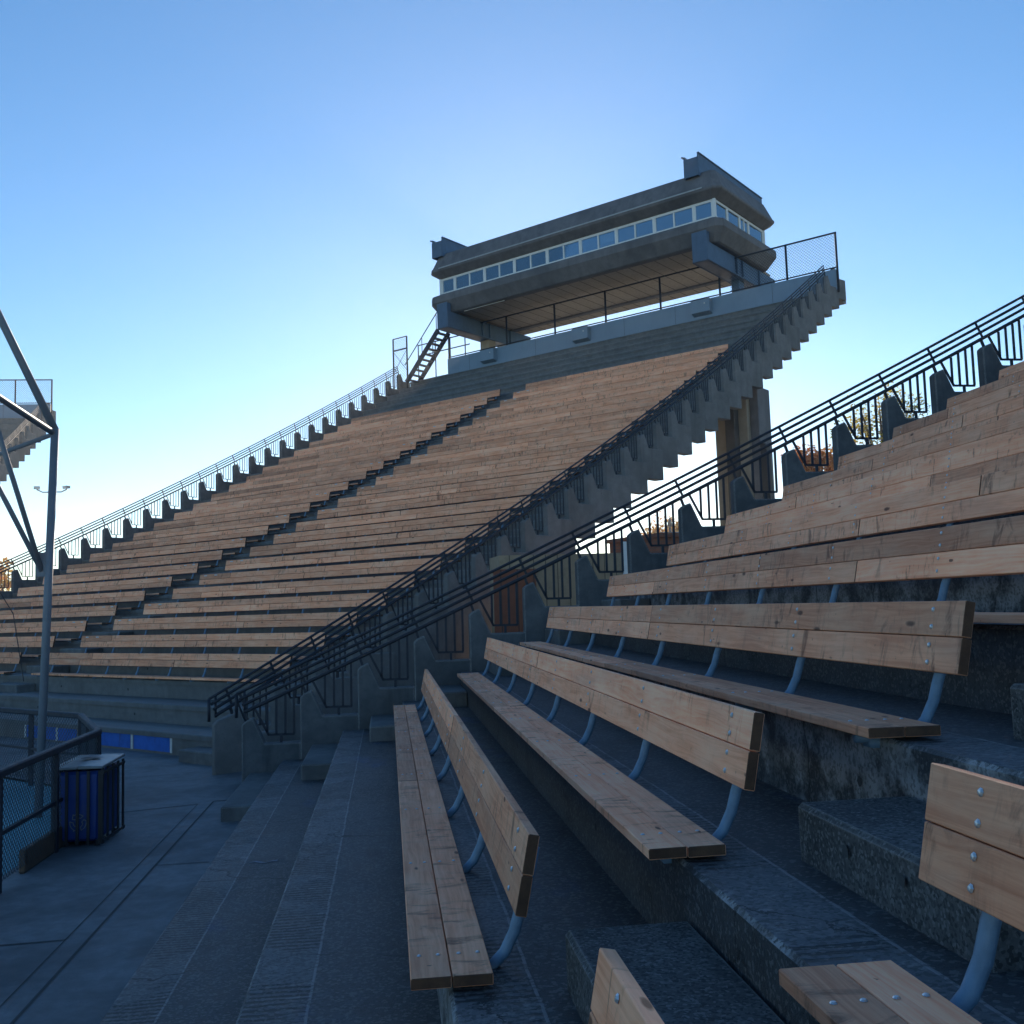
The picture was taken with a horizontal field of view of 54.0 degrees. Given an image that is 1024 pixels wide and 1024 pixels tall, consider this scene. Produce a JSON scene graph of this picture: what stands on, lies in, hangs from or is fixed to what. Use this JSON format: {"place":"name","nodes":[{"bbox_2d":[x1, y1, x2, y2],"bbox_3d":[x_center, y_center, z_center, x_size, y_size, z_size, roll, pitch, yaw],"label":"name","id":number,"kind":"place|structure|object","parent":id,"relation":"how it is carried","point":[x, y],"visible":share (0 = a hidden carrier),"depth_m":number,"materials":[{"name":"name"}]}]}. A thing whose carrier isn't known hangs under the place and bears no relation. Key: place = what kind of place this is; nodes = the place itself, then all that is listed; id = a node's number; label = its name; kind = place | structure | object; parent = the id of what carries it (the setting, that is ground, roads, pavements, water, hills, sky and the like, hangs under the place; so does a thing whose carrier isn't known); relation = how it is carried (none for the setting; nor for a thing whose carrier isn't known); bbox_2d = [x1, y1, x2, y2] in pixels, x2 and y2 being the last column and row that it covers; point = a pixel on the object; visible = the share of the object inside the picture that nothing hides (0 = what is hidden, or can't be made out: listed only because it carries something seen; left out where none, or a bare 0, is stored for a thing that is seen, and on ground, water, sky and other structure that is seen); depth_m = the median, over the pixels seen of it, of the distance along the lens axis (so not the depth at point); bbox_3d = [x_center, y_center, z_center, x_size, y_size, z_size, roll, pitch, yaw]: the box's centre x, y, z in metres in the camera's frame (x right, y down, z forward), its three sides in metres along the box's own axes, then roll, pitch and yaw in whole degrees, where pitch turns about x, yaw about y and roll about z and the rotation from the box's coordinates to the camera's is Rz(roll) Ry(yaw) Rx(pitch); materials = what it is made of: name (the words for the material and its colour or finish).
{"place":"outdoors","nodes":[
{"label":"outdoors","id":0,"kind":"place"},
{"bbox_2d":[2,778,50,875],"bbox_3d":[-31.720,3.239,-2.217,56.380,0.001,44.000,-1,-5,-7],"label":"sports court","id":1,"kind":"object","parent":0,"point":[20,818],"depth_m":12.13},
{"bbox_2d":[0,309,58,817],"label":"steel truss","id":2,"kind":"object","parent":1,"relation":"on","point":[44,562],"visible":0.9,"depth_m":12.54,"materials":[{"name":"grey metal"}]},
{"bbox_2d":[0,707,101,893],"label":"chain link fence","id":3,"kind":"object","parent":1,"relation":"on","point":[39,849],"visible":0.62,"depth_m":10.14,"materials":[{"name":"grey metal"}]},
{"bbox_2d":[0,736,241,1023],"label":"concourse pavement","id":4,"kind":"structure","parent":0,"point":[65,892],"depth_m":8.71,"materials":[{"name":"concrete"}]},
{"bbox_2d":[0,403,55,481],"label":"grandstand","id":5,"kind":"object","parent":4,"relation":"on","point":[8,426],"visible":0.6,"depth_m":54.42,"materials":[{"name":"concrete"}]},
{"bbox_2d":[0,406,41,462],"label":"stair railing","id":6,"kind":"object","parent":5,"relation":"on","point":[12,440],"visible":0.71,"depth_m":52.81,"materials":[{"name":"grey metal"}]},
{"bbox_2d":[0,404,50,417],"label":"parapet wall","id":7,"kind":"structure","parent":5,"relation":"on","point":[6,412],"depth_m":57.03,"materials":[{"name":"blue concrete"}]},
{"bbox_2d":[0,379,52,413],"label":"chain link fence","id":8,"kind":"object","parent":7,"relation":"on","point":[15,392],"visible":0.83,"depth_m":57.26,"materials":[{"name":"metal"}]},
{"bbox_2d":[59,753,124,846],"bbox_3d":[-4.559,3.098,10.827,0.536,0.866,0.760,-1,-5,-4],"label":"recycling bin","id":9,"kind":"object","parent":4,"relation":"on","point":[90,787],"visible":0.94,"depth_m":10.51,"materials":[{"name":"blue plastic"}]},
{"bbox_2d":[0,268,845,774],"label":"grandstand","id":10,"kind":"object","parent":4,"relation":"on","point":[154,716],"visible":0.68,"depth_m":25.10,"materials":[{"name":"concrete"}]},
{"bbox_2d":[0,652,21,675],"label":"timber bench","id":11,"kind":"object","parent":10,"relation":"on","point":[9,658],"visible":0.96,"depth_m":24.65,"materials":[{"name":"wood"}]},
{"bbox_2d":[0,636,55,658],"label":"timber bench","id":12,"kind":"object","parent":10,"relation":"on","point":[27,642],"visible":0.62,"depth_m":25.95,"materials":[{"name":"wood"}]},
{"bbox_2d":[0,621,87,642],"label":"timber bench","id":13,"kind":"object","parent":10,"relation":"on","point":[58,626],"visible":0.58,"depth_m":26.84,"materials":[{"name":"wood"}]},
{"bbox_2d":[0,605,117,626],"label":"timber bench","id":14,"kind":"object","parent":10,"relation":"on","point":[87,612],"visible":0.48,"depth_m":28.03,"materials":[{"name":"wood"}]},
{"bbox_2d":[0,591,145,613],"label":"timber bench","id":15,"kind":"object","parent":10,"relation":"on","point":[116,597],"visible":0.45,"depth_m":29.10,"materials":[{"name":"wood"}]},
{"bbox_2d":[17,577,172,597],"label":"timber bench","id":16,"kind":"object","parent":10,"relation":"on","point":[120,585],"visible":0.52,"depth_m":30.00,"materials":[{"name":"wood"}]},
{"bbox_2d":[42,563,198,584],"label":"timber bench","id":17,"kind":"object","parent":10,"relation":"on","point":[141,572],"visible":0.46,"depth_m":30.69,"materials":[{"name":"wood"}]},
{"bbox_2d":[66,550,223,573],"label":"timber bench","id":18,"kind":"object","parent":10,"relation":"on","point":[169,559],"visible":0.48,"depth_m":31.51,"materials":[{"name":"wood"}]},
{"bbox_2d":[31,653,292,682],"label":"timber bench","id":19,"kind":"object","parent":10,"relation":"on","point":[242,661],"visible":0.82,"depth_m":20.66,"materials":[{"name":"wood"}]},
{"bbox_2d":[89,538,246,562],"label":"timber bench","id":20,"kind":"object","parent":10,"relation":"on","point":[200,546],"visible":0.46,"depth_m":32.23,"materials":[{"name":"wood"}]},
{"bbox_2d":[112,526,268,550],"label":"timber bench","id":21,"kind":"object","parent":10,"relation":"on","point":[230,534],"visible":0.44,"depth_m":32.94,"materials":[{"name":"wood"}]},
{"bbox_2d":[0,366,398,590],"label":"stair railing","id":22,"kind":"object","parent":10,"relation":"on","point":[104,525],"visible":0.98,"depth_m":40.77,"materials":[{"name":"grey metal"}]},
{"bbox_2d":[80,632,326,661],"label":"timber bench","id":23,"kind":"object","parent":10,"relation":"on","point":[241,640],"visible":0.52,"depth_m":21.33,"materials":[{"name":"wood"}]},
{"bbox_2d":[133,514,290,540],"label":"timber bench","id":24,"kind":"object","parent":10,"relation":"on","point":[262,521],"visible":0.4,"depth_m":33.66,"materials":[{"name":"wood"}]},
{"bbox_2d":[153,503,310,530],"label":"timber bench","id":25,"kind":"object","parent":10,"relation":"on","point":[283,510],"visible":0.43,"depth_m":34.35,"materials":[{"name":"wood"}]},
{"bbox_2d":[113,612,358,639],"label":"timber bench","id":26,"kind":"object","parent":10,"relation":"on","point":[309,620],"visible":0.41,"depth_m":22.06,"materials":[{"name":"wood"}]},
{"bbox_2d":[174,492,330,519],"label":"timber bench","id":27,"kind":"object","parent":10,"relation":"on","point":[317,497],"visible":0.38,"depth_m":35.08,"materials":[{"name":"wood"}]},
{"bbox_2d":[143,592,387,623],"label":"timber bench","id":28,"kind":"object","parent":10,"relation":"on","point":[318,601],"visible":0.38,"depth_m":22.76,"materials":[{"name":"wood"}]},
{"bbox_2d":[193,481,348,510],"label":"timber bench","id":29,"kind":"object","parent":10,"relation":"on","point":[344,486],"visible":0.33,"depth_m":35.75,"materials":[{"name":"wood"}]},
{"bbox_2d":[211,471,366,500],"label":"timber bench","id":30,"kind":"object","parent":10,"relation":"on","point":[362,475],"visible":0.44,"depth_m":36.48,"materials":[{"name":"wood"}]},
{"bbox_2d":[172,574,415,604],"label":"timber bench","id":31,"kind":"object","parent":10,"relation":"on","point":[360,583],"visible":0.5,"depth_m":23.46,"materials":[{"name":"wood"}]},
{"bbox_2d":[229,461,384,491],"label":"timber bench","id":32,"kind":"object","parent":10,"relation":"on","point":[321,474],"visible":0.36,"depth_m":37.19,"materials":[{"name":"wood"}]},
{"bbox_2d":[199,557,441,586],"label":"timber bench","id":33,"kind":"object","parent":10,"relation":"on","point":[394,567],"visible":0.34,"depth_m":24.18,"materials":[{"name":"wood"}]},
{"bbox_2d":[246,451,400,482],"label":"timber bench","id":34,"kind":"object","parent":10,"relation":"on","point":[395,456],"visible":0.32,"depth_m":37.86,"materials":[{"name":"wood"}]},
{"bbox_2d":[262,442,416,473],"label":"timber bench","id":35,"kind":"object","parent":10,"relation":"on","point":[411,446],"visible":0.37,"depth_m":38.63,"materials":[{"name":"wood"}]},
{"bbox_2d":[225,540,465,572],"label":"timber bench","id":36,"kind":"object","parent":10,"relation":"on","point":[419,550],"visible":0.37,"depth_m":24.88,"materials":[{"name":"wood"}]},
{"bbox_2d":[278,432,431,464],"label":"timber bench","id":37,"kind":"object","parent":10,"relation":"on","point":[398,441],"visible":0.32,"depth_m":39.28,"materials":[{"name":"wood"}]},
{"bbox_2d":[249,525,488,557],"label":"timber bench","id":38,"kind":"object","parent":10,"relation":"on","point":[403,538],"visible":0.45,"depth_m":25.58,"materials":[{"name":"wood"}]},
{"bbox_2d":[294,424,446,455],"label":"timber bench","id":39,"kind":"object","parent":10,"relation":"on","point":[438,428],"visible":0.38,"depth_m":40.02,"materials":[{"name":"wood"}]},
{"bbox_2d":[309,414,460,447],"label":"timber bench","id":40,"kind":"object","parent":10,"relation":"on","point":[433,422],"visible":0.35,"depth_m":40.73,"materials":[{"name":"wood"}]},
{"bbox_2d":[273,510,510,543],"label":"timber bench","id":41,"kind":"object","parent":10,"relation":"on","point":[465,520],"visible":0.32,"depth_m":26.28,"materials":[{"name":"wood"}]},
{"bbox_2d":[323,406,474,439],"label":"timber bench","id":42,"kind":"object","parent":10,"relation":"on","point":[465,410],"visible":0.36,"depth_m":41.43,"materials":[{"name":"wood"}]},
{"bbox_2d":[392,336,408,388],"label":"fence gate","id":43,"kind":"structure","parent":10,"relation":"attached to","point":[402,349],"depth_m":50.67,"materials":[{"name":"metal"}]},
{"bbox_2d":[337,398,487,431],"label":"timber bench","id":44,"kind":"object","parent":10,"relation":"on","point":[480,402],"visible":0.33,"depth_m":42.15,"materials":[{"name":"wood"}]},
{"bbox_2d":[295,496,530,531],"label":"timber bench","id":45,"kind":"object","parent":10,"relation":"on","point":[471,507],"visible":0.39,"depth_m":26.99,"materials":[{"name":"wood"}]},
{"bbox_2d":[351,389,500,423],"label":"timber bench","id":46,"kind":"object","parent":10,"relation":"on","point":[493,393],"visible":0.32,"depth_m":42.84,"materials":[{"name":"wood"}]},
{"bbox_2d":[405,312,450,382],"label":"steel stair","id":47,"kind":"object","parent":10,"relation":"on","point":[424,353],"visible":0.89,"depth_m":50.24,"materials":[{"name":"grey metal"}]},
{"bbox_2d":[317,482,549,519],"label":"timber bench","id":48,"kind":"object","parent":10,"relation":"on","point":[486,494],"visible":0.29,"depth_m":27.71,"materials":[{"name":"wood"}]},
{"bbox_2d":[337,469,568,507],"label":"timber bench","id":49,"kind":"object","parent":10,"relation":"on","point":[533,478],"visible":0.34,"depth_m":28.40,"materials":[{"name":"wood"}]},
{"bbox_2d":[357,456,585,495],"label":"timber bench","id":50,"kind":"object","parent":10,"relation":"on","point":[485,474],"visible":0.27,"depth_m":29.09,"materials":[{"name":"wood"}]},
{"bbox_2d":[375,444,601,484],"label":"timber bench","id":51,"kind":"object","parent":10,"relation":"on","point":[518,460],"visible":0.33,"depth_m":29.79,"materials":[{"name":"wood"}]},
{"bbox_2d":[393,433,617,474],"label":"timber bench","id":52,"kind":"object","parent":10,"relation":"on","point":[535,449],"visible":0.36,"depth_m":30.50,"materials":[{"name":"wood"}]},
{"bbox_2d":[207,265,825,725],"bbox_3d":[3.628,-2.938,26.273,0.053,14.153,27.336,-6,-7,37],"label":"stair railing","id":53,"kind":"object","parent":10,"relation":"on","point":[703,383],"visible":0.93,"depth_m":20.70,"materials":[{"name":"black metal"}]},
{"bbox_2d":[410,421,631,463],"bbox_3d":[-0.086,-1.986,31.396,8.700,0.548,0.485,-6,-6,37],"label":"timber bench","id":54,"kind":"object","parent":10,"relation":"on","point":[571,435],"visible":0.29,"depth_m":31.20,"materials":[{"name":"wood"}]},
{"bbox_2d":[427,411,646,453],"bbox_3d":[0.414,-2.376,32.101,8.700,0.548,0.485,-6,-7,37],"label":"timber bench","id":55,"kind":"object","parent":10,"relation":"on","point":[597,422],"visible":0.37,"depth_m":31.93,"materials":[{"name":"wood"}]},
{"bbox_2d":[443,400,659,443],"bbox_3d":[0.909,-2.749,32.799,8.700,0.548,0.485,-6,-7,37],"label":"timber bench","id":56,"kind":"object","parent":10,"relation":"on","point":[647,406],"visible":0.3,"depth_m":32.58,"materials":[{"name":"wood"}]},
{"bbox_2d":[458,390,672,434],"bbox_3d":[1.410,-3.145,33.506,8.700,0.548,0.484,-6,-6,37],"label":"timber bench","id":57,"kind":"object","parent":10,"relation":"on","point":[659,396],"visible":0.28,"depth_m":33.32,"materials":[{"name":"wood"}]},
{"bbox_2d":[472,380,684,424],"bbox_3d":[1.909,-3.545,34.211,8.700,0.548,0.485,-6,-6,37],"label":"timber bench","id":58,"kind":"object","parent":10,"relation":"on","point":[594,400],"visible":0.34,"depth_m":34.01,"materials":[{"name":"wood"}]},
{"bbox_2d":[486,371,695,415],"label":"timber bench","id":59,"kind":"object","parent":10,"relation":"on","point":[685,376],"visible":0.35,"depth_m":34.73,"materials":[{"name":"wood"}]},
{"bbox_2d":[430,151,775,348],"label":"press box","id":60,"kind":"object","parent":10,"relation":"on","point":[710,219],"visible":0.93,"depth_m":43.52,"materials":[{"name":"grey concrete"}]},
{"bbox_2d":[442,276,454,293],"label":"window","id":61,"kind":"structure","parent":60,"relation":"in","point":[448,284],"depth_m":47.75,"materials":[{"name":"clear glass"}]},
{"bbox_2d":[455,267,484,290],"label":"window","id":62,"kind":"structure","parent":60,"relation":"in","point":[473,277],"depth_m":46.93,"materials":[{"name":"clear glass"}]},
{"bbox_2d":[484,258,514,281],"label":"window","id":63,"kind":"structure","parent":60,"relation":"in","point":[504,268],"depth_m":45.85,"materials":[{"name":"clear glass"}]},
{"bbox_2d":[514,248,546,272],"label":"window","id":64,"kind":"structure","parent":60,"relation":"in","point":[535,259],"depth_m":44.78,"materials":[{"name":"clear glass"}]},
{"bbox_2d":[547,238,580,263],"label":"window","id":65,"kind":"structure","parent":60,"relation":"in","point":[566,250],"depth_m":43.69,"materials":[{"name":"clear glass"}]},
{"bbox_2d":[580,228,616,254],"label":"window","id":66,"kind":"structure","parent":60,"relation":"in","point":[584,241],"depth_m":42.63,"materials":[{"name":"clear glass"}]},
{"bbox_2d":[616,216,654,243],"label":"window","id":67,"kind":"structure","parent":60,"relation":"in","point":[650,218],"depth_m":41.51,"materials":[{"name":"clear glass"}]},
{"bbox_2d":[654,205,693,232],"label":"window","id":68,"kind":"structure","parent":60,"relation":"in","point":[673,212],"depth_m":40.41,"materials":[{"name":"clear glass"}]},
{"bbox_2d":[500,362,707,406],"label":"timber bench","id":69,"kind":"object","parent":10,"relation":"on","point":[634,378],"visible":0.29,"depth_m":35.45,"materials":[{"name":"wood"}]},
{"bbox_2d":[513,353,717,397],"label":"timber bench","id":70,"kind":"object","parent":10,"relation":"on","point":[653,368],"visible":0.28,"depth_m":36.14,"materials":[{"name":"wood"}]},
{"bbox_2d":[525,344,728,389],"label":"timber bench","id":71,"kind":"object","parent":10,"relation":"on","point":[661,360],"visible":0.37,"depth_m":36.86,"materials":[{"name":"wood"}]},
{"bbox_2d":[448,269,837,374],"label":"parapet wall","id":72,"kind":"structure","parent":10,"relation":"on","point":[781,291],"depth_m":43.16,"materials":[{"name":"grey concrete"}]},
{"bbox_2d":[448,232,839,358],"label":"chain link fence","id":73,"kind":"object","parent":72,"relation":"on","point":[786,266],"visible":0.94,"depth_m":40.39,"materials":[{"name":"grey metal"}]},
{"bbox_2d":[489,542,627,632],"bbox_3d":[0.828,2.374,18.436,2.480,3.550,1.070,-1,-5,-11],"label":"timber kiosk","id":74,"kind":"object","parent":4,"relation":"on","point":[496,561],"visible":0.21,"depth_m":18.03,"materials":[{"name":"brown wood"}]},
{"bbox_2d":[99,343,1023,1023],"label":"grandstand","id":75,"kind":"object","parent":4,"relation":"on","point":[291,909],"visible":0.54,"depth_m":4.76,"materials":[{"name":"concrete"}]},
{"bbox_2d":[394,669,539,990],"bbox_3d":[-0.705,1.863,8.259,0.485,0.554,9.780,-1,-5,-7],"label":"timber bench","id":76,"kind":"object","parent":75,"relation":"on","point":[446,947],"visible":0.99,"depth_m":4.54,"materials":[{"name":"wood"}]},
{"bbox_2d":[457,637,764,863],"bbox_3d":[0.113,1.470,8.398,0.485,0.554,9.780,-2,-5,-7],"label":"timber bench","id":77,"kind":"object","parent":75,"relation":"on","point":[720,739],"visible":0.99,"depth_m":4.77,"materials":[{"name":"wood"}]},
{"bbox_2d":[588,948,664,1023],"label":"timber bench","id":78,"kind":"object","parent":75,"relation":"on","point":[619,996],"visible":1,"depth_m":2.13,"materials":[{"name":"wood"}]},
{"bbox_2d":[235,295,1023,741],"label":"stair railing","id":79,"kind":"object","parent":75,"relation":"on","point":[575,543],"visible":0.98,"depth_m":15.00,"materials":[{"name":"black metal"}]},
{"bbox_2d":[520,601,975,747],"bbox_3d":[0.937,1.078,8.538,0.484,0.554,9.780,-1,-5,-7],"label":"timber bench","id":80,"kind":"object","parent":75,"relation":"on","point":[929,636],"visible":0.98,"depth_m":4.98,"materials":[{"name":"wood"}]},
{"bbox_2d":[607,515,1023,623],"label":"timber bench","id":81,"kind":"object","parent":75,"relation":"on","point":[993,547],"visible":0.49,"depth_m":6.22,"materials":[{"name":"wood"}]},
{"bbox_2d":[666,466,1023,566],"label":"timber bench","id":82,"kind":"object","parent":75,"relation":"on","point":[998,493],"visible":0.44,"depth_m":7.79,"materials":[{"name":"wood"}]},
{"bbox_2d":[724,435,1023,532],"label":"timber bench","id":83,"kind":"object","parent":75,"relation":"on","point":[1005,454],"visible":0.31,"depth_m":9.17,"materials":[{"name":"wood"}]},
{"bbox_2d":[779,763,1023,1023],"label":"timber bench","id":84,"kind":"object","parent":75,"relation":"on","point":[972,852],"visible":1,"depth_m":2.19,"materials":[{"name":"wood"}]},
{"bbox_2d":[782,412,1023,500],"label":"timber bench","id":85,"kind":"object","parent":75,"relation":"on","point":[995,431],"visible":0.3,"depth_m":10.42,"materials":[{"name":"wood"}]},
{"bbox_2d":[837,395,1023,469],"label":"timber bench","id":86,"kind":"object","parent":75,"relation":"on","point":[1001,410],"visible":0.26,"depth_m":11.53,"materials":[{"name":"wood"}]},
{"bbox_2d":[892,382,1023,438],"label":"timber bench","id":87,"kind":"object","parent":75,"relation":"on","point":[1000,396],"visible":0.28,"depth_m":12.53,"materials":[{"name":"wood"}]},
{"bbox_2d":[946,370,1023,408],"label":"timber bench","id":88,"kind":"object","parent":75,"relation":"on","point":[997,385],"visible":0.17,"depth_m":13.44,"materials":[{"name":"wood"}]},
{"bbox_2d":[999,361,1023,378],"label":"timber bench","id":89,"kind":"object","parent":75,"relation":"on","point":[1011,370],"visible":0.21,"depth_m":14.24,"materials":[{"name":"wood"}]},
{"bbox_2d":[760,443,773,498],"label":"support slab","id":90,"kind":"structure","parent":4,"relation":"on","point":[764,475],"depth_m":31.79,"materials":[{"name":"concrete"}]},
{"bbox_2d":[0,0,1023,590],"label":"sky","id":91,"kind":"structure","parent":0,"point":[219,219],"materials":[{"name":"blue"}]},
{"label":"ground","id":92,"kind":"structure","parent":0,"visible":0},
{"bbox_2d":[0,557,13,590],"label":"autumn tree","id":93,"kind":"object","parent":92,"relation":"on","point":[6,579],"visible":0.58,"depth_m":85.17,"materials":[{"name":"orange plant"}]},
{"bbox_2d":[607,533,678,564],"bbox_3d":[3.155,2.375,20.398,1.550,3.760,1.900,1,-6,-27],"label":"brick hut","id":94,"kind":"object","parent":92,"relation":"on","point":[650,548],"visible":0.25,"depth_m":19.61,"materials":[{"name":"brown brick"}]},
{"bbox_2d":[627,511,702,534],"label":"autumn tree","id":95,"kind":"object","parent":92,"relation":"on","point":[654,529],"visible":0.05,"depth_m":57.55,"materials":[{"name":"orange plant"}]},
{"bbox_2d":[715,388,774,525],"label":"support pillar","id":96,"kind":"structure","parent":92,"relation":"on","point":[749,420],"depth_m":32.16,"materials":[{"name":"beige concrete"}]},
{"bbox_2d":[780,441,861,471],"bbox_3d":[12.952,1.425,40.216,4.429,8.682,3.712,-1,-5,-7],"label":"autumn tree","id":97,"kind":"object","parent":92,"relation":"on","point":[830,467],"visible":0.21,"depth_m":39.65,"materials":[{"name":"orange plant"}]},
{"bbox_2d":[830,382,930,444],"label":"autumn tree","id":98,"kind":"object","parent":92,"relation":"on","point":[866,430],"visible":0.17,"depth_m":42.78,"materials":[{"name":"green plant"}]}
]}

